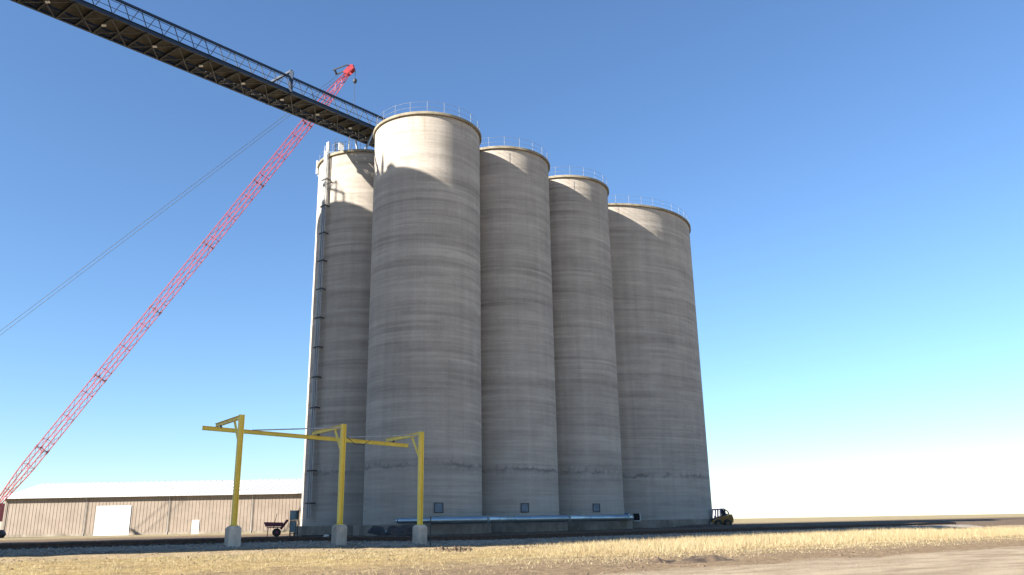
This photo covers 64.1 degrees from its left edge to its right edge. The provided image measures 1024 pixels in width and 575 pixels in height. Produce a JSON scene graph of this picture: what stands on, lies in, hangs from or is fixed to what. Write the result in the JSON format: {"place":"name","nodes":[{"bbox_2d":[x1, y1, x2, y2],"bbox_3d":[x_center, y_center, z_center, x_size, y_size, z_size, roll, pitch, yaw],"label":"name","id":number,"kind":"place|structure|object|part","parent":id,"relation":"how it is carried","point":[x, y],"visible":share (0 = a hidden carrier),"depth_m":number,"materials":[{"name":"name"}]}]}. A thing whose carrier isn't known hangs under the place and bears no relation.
{"place":"outdoors","nodes":[
{"label":"outdoors","id":0,"kind":"place"},
{"bbox_2d":[0,514,1023,574],"bbox_3d":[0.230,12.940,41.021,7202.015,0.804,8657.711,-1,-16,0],"label":"ground","id":1,"kind":"structure","parent":0,"point":[984,557],"depth_m":28.93,"materials":[{"name":"soil"}]},
{"bbox_2d":[0,479,302,536],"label":"farm building","id":2,"kind":"structure","parent":1,"relation":"on","point":[122,508],"depth_m":118.00,"materials":[{"name":"metal"}]},
{"bbox_2d":[93,505,131,535],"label":"overhead door","id":3,"kind":"structure","parent":2,"relation":"in","point":[109,520],"depth_m":117.51,"materials":[{"name":"white metal"}]},
{"bbox_2d":[191,520,198,533],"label":"door","id":4,"kind":"structure","parent":2,"relation":"in","point":[195,523],"depth_m":117.20,"materials":[{"name":"white paint"}]},
{"bbox_2d":[0,64,356,537],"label":"crawler crane","id":5,"kind":"object","parent":1,"relation":"on","point":[349,70],"visible":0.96,"depth_m":109.46,"materials":[{"name":"red paint"}]},
{"bbox_2d":[215,414,244,546],"bbox_3d":[-16.197,11.123,46.020,0.660,7.415,5.080,10,-20,-34],"label":"gantry post","id":6,"kind":"object","parent":1,"relation":"on","point":[233,533],"visible":0.96,"depth_m":44.24,"materials":[{"name":"metal"}]},
{"bbox_2d":[264,515,288,535],"bbox_3d":[-18.588,18.710,64.462,1.877,1.755,0.980,5,-17,-19],"label":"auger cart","id":7,"kind":"object","parent":1,"relation":"on","point":[276,531],"visible":0.98,"depth_m":64.06,"materials":[{"name":"red paint"}]},
{"bbox_2d":[289,510,298,535],"bbox_3d":[-17.373,18.771,65.005,0.730,2.100,0.400,-3,-16,8],"label":"equipment cabinet","id":8,"kind":"object","parent":1,"relation":"on","point":[294,518],"visible":0.72,"depth_m":64.96,"materials":[{"name":"grey metal"}]},
{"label":"door","id":9,"kind":"part","parent":8,"relation":"part of","materials":[{"name":"grey metal"}]},
{"bbox_2d":[252,424,346,544],"bbox_3d":[-12.956,11.818,48.232,4.849,7.240,5.080,10,-20,-34],"label":"gantry post","id":10,"kind":"object","parent":1,"relation":"on","point":[339,533],"visible":0.99,"depth_m":47.78,"materials":[{"name":"metal"}]},
{"bbox_2d":[202,426,407,447],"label":"monorail beam","id":11,"kind":"structure","parent":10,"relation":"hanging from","point":[279,434],"depth_m":50.77,"materials":[{"name":"metal"}]},
{"bbox_2d":[302,535,330,536],"bbox_3d":[-13.944,17.770,58.564,2.135,0.133,0.140,1,-16,-7],"label":"steel pipe offcut","id":12,"kind":"object","parent":1,"relation":"on","point":[312,535],"visible":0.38,"depth_m":58.48,"materials":[{"name":"grey metal"}]},
{"bbox_2d":[295,140,374,535],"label":"grain silo","id":13,"kind":"object","parent":1,"relation":"on","point":[342,359],"visible":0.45,"depth_m":70.85,"materials":[{"name":"concrete"}]},
{"bbox_2d":[10,0,385,148],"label":"conveyor bridge","id":14,"kind":"structure","parent":13,"relation":"on","point":[111,26],"depth_m":64.60,"materials":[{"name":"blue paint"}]},
{"bbox_2d":[316,160,318,173],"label":"panel antenna","id":15,"kind":"object","parent":13,"relation":"attached to","point":[317,169],"visible":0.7,"depth_m":78.46,"materials":[{"name":"white paint"}]},
{"bbox_2d":[305,144,330,517],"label":"cable ladder","id":16,"kind":"object","parent":13,"relation":"attached to","point":[313,407],"visible":0.97,"depth_m":71.21,"materials":[{"name":"metal"}]},
{"bbox_2d":[326,142,329,157],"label":"panel antenna","id":17,"kind":"object","parent":13,"relation":"attached to","point":[327,147],"visible":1,"depth_m":76.34,"materials":[{"name":"white paint"}]},
{"bbox_2d":[338,143,343,150],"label":"panel antenna","id":18,"kind":"object","parent":13,"relation":"on","point":[341,145],"visible":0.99,"depth_m":76.00,"materials":[{"name":"white paint"}]},
{"bbox_2d":[335,431,426,543],"bbox_3d":[-8.659,12.743,51.170,4.849,7.143,5.080,10,-20,-34],"label":"gantry post","id":19,"kind":"object","parent":1,"relation":"on","point":[419,533],"visible":0.98,"depth_m":50.75,"materials":[{"name":"metal"}]},
{"bbox_2d":[9,527,832,555],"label":"track weeds","id":20,"kind":"object","parent":1,"relation":"on","point":[392,541],"visible":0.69,"depth_m":45.22,"materials":[{"name":"white plant"}]},
{"bbox_2d":[353,101,490,535],"bbox_3d":[-7.242,2.794,68.392,10.660,35.840,10.660,-1,-16,0],"label":"grain silo","id":21,"kind":"object","parent":1,"relation":"on","point":[424,360],"visible":0.97,"depth_m":64.50,"materials":[{"name":"concrete"}]},
{"bbox_2d":[426,546,540,551],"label":"upturned sods","id":22,"kind":"structure","parent":1,"relation":"on","point":[457,549],"depth_m":39.68,"materials":[{"name":"soil"}]},
{"bbox_2d":[0,525,982,555],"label":"gravel","id":23,"kind":"structure","parent":1,"relation":"on","point":[906,526],"depth_m":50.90,"materials":[{"name":"grey gravel"}]},
{"bbox_2d":[430,517,431,545],"bbox_3d":[-4.888,14.740,49.062,0.090,1.900,0.090,-1,-16,0],"label":"marker stake","id":24,"kind":"object","parent":23,"relation":"on","point":[430,531],"visible":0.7,"depth_m":49.06,"materials":[{"name":"metal"}]},
{"bbox_2d":[0,537,1017,574],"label":"soil clods","id":25,"kind":"object","parent":1,"relation":"on","point":[627,568],"visible":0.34,"depth_m":29.95,"materials":[{"name":"brown soil"}]},
{"bbox_2d":[395,514,633,524],"bbox_3d":[2.714,18.370,64.983,25.650,0.570,4.482,13,-21,-40],"label":"aeration duct","id":26,"kind":"object","parent":1,"relation":"on","point":[498,519],"visible":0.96,"depth_m":62.53,"materials":[{"name":"metal"}]},
{"bbox_2d":[629,513,640,520],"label":"fan","id":27,"kind":"structure","parent":26,"relation":"attached to","point":[636,516],"depth_m":80.06,"materials":[{"name":"white paint"}]},
{"bbox_2d":[480,137,567,531],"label":"grain silo","id":28,"kind":"object","parent":1,"relation":"on","point":[519,443],"visible":0.56,"depth_m":70.78,"materials":[{"name":"concrete"}]},
{"bbox_2d":[549,166,632,529],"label":"grain silo","id":29,"kind":"object","parent":1,"relation":"on","point":[590,479],"visible":0.66,"depth_m":77.29,"materials":[{"name":"concrete"}]},
{"bbox_2d":[643,556,675,562],"bbox_3d":[4.775,8.711,26.086,1.750,0.286,1.225,8,-18,-29],"label":"dirt mound","id":30,"kind":"object","parent":1,"relation":"on","point":[655,559],"visible":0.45,"depth_m":25.88,"materials":[{"name":"soil"}]},
{"bbox_2d":[608,195,711,527],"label":"wide grain silo","id":31,"kind":"object","parent":1,"relation":"on","point":[665,470],"visible":0.48,"depth_m":85.59,"materials":[{"name":"concrete"}]},
{"bbox_2d":[668,555,736,564],"bbox_3d":[6.122,8.678,26.088,4.025,0.290,1.750,8,-18,-29],"label":"dirt mound","id":32,"kind":"object","parent":1,"relation":"on","point":[703,558],"visible":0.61,"depth_m":25.71,"materials":[{"name":"soil"}]},
{"bbox_2d":[668,524,742,527],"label":"dirt mound","id":33,"kind":"object","parent":1,"relation":"on","point":[701,526],"visible":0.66,"depth_m":75.78,"materials":[{"name":"soil"}]},
{"bbox_2d":[712,507,721,517],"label":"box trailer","id":34,"kind":"object","parent":1,"relation":"on","point":[716,511],"visible":0.01,"depth_m":122.20,"materials":[{"name":"metal"}]},
{"bbox_2d":[709,508,733,525],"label":"skid steer","id":35,"kind":"object","parent":1,"relation":"on","point":[723,518],"visible":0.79,"depth_m":85.06,"materials":[{"name":"yellow paint"}]},
{"bbox_3d":[-7.059,16.802,54.723,7.350,0.568,3.150,1,-16,-8],"label":"dirt mound","id":36,"kind":"object","parent":1,"relation":"on","visible":0},
{"bbox_2d":[367,526,385,535],"bbox_3d":[-9.092,16.409,55.127,1.272,0.718,0.818,0,-16,-5],"label":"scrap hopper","id":37,"kind":"object","parent":36,"relation":"on","point":[377,530],"visible":0.97,"depth_m":54.89,"materials":[{"name":"metal"}]},
{"bbox_2d":[385,525,413,534],"bbox_3d":[-7.446,16.453,55.450,2.256,0.776,1.164,-3,-16,6],"label":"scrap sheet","id":38,"kind":"object","parent":36,"relation":"on","point":[402,530],"visible":0.76,"depth_m":55.41,"materials":[{"name":"metal"}]},
{"bbox_3d":[-1.751,17.100,55.381,0.220,0.160,2.400,10,-19,-34],"label":"sleeper","id":39,"kind":"object","parent":1,"relation":"on","visible":0},
{"bbox_2d":[0,523,916,544],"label":"rail","id":40,"kind":"object","parent":39,"relation":"on","point":[466,536],"visible":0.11,"depth_m":58.68,"materials":[{"name":"metal"}]},
{"bbox_2d":[0,522,955,547],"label":"rail","id":41,"kind":"object","parent":39,"relation":"on","point":[253,539],"visible":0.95,"depth_m":50.77,"materials":[{"name":"metal"}]},
{"bbox_2d":[0,533,1023,574],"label":"straw grass","id":42,"kind":"structure","parent":0,"point":[413,550],"depth_m":31.69,"materials":[{"name":"beige plant"}]},
{"bbox_2d":[0,0,1023,528],"label":"sky","id":43,"kind":"structure","parent":0,"point":[847,176],"materials":[{"name":"blue"}]},
{"bbox_2d":[504,525,1023,559],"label":"tall dry grass","id":44,"kind":"structure","parent":0,"point":[789,538],"depth_m":46.03,"materials":[{"name":"beige plant"}]}
]}

